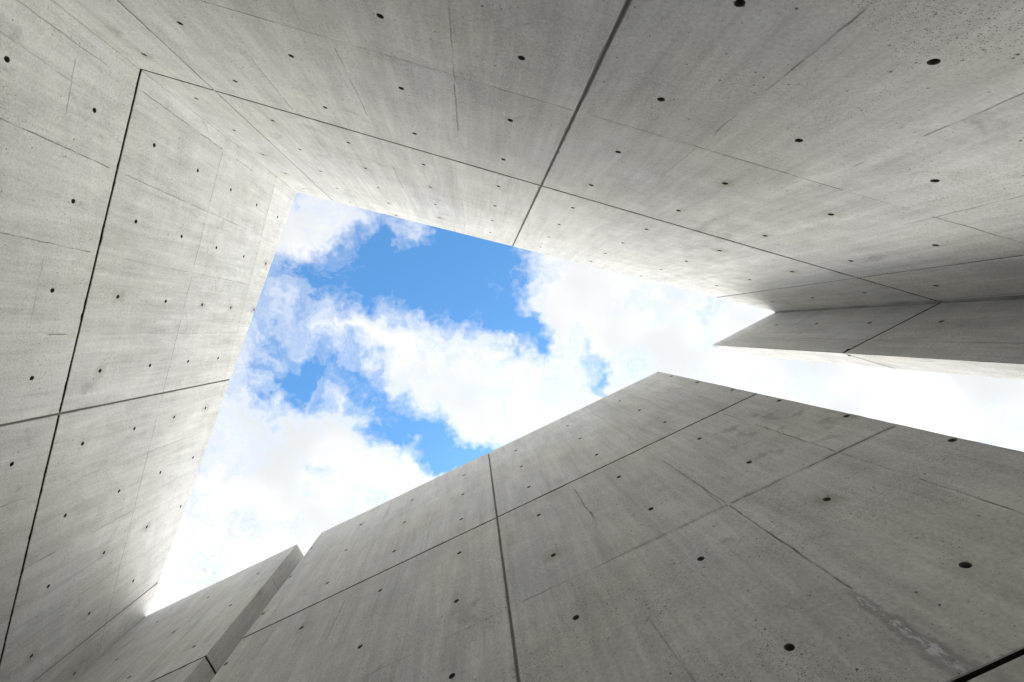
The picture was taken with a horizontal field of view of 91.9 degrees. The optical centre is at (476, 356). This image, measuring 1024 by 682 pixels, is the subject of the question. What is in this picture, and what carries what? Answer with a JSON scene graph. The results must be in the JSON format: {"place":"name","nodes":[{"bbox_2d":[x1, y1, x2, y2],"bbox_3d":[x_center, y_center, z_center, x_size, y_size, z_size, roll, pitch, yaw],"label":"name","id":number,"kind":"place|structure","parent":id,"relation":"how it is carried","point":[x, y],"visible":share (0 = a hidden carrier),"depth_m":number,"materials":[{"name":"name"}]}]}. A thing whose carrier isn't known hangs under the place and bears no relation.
{"place":"outdoors","nodes":[
{"label":"outdoors","id":0,"kind":"place"},
{"bbox_2d":[147,192,1023,615],"label":"sky","id":1,"kind":"structure","parent":0,"point":[381,356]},
{"bbox_2d":[210,372,1023,681],"bbox_3d":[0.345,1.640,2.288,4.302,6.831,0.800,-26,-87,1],"label":"concrete wall","id":2,"kind":"structure","parent":0,"point":[658,526],"depth_m":2.36,"materials":[{"name":"concrete"}]},
{"label":"ground","id":3,"kind":"structure","parent":0,"visible":0},
{"bbox_2d":[0,0,295,681],"bbox_3d":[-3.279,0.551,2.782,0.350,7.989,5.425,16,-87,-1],"label":"concrete wall","id":4,"kind":"structure","parent":3,"relation":"on","point":[143,217],"depth_m":3.95,"materials":[{"name":"concrete"}]},
{"bbox_2d":[71,545,303,681],"bbox_3d":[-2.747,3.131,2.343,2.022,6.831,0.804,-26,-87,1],"label":"concrete wall","id":5,"kind":"structure","parent":3,"relation":"on","point":[198,636],"depth_m":4.60,"materials":[{"name":"concrete"}]},
{"bbox_2d":[54,0,1023,311],"bbox_3d":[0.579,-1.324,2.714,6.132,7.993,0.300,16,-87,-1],"label":"concrete wall","id":6,"kind":"structure","parent":3,"relation":"on","point":[794,154],"depth_m":2.48,"materials":[{"name":"concrete"}]},
{"bbox_2d":[713,297,1023,379],"bbox_3d":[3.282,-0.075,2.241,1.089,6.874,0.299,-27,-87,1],"label":"concrete wall","id":7,"kind":"structure","parent":3,"relation":"on","point":[982,338],"depth_m":3.49,"materials":[{"name":"concrete"}]}
]}

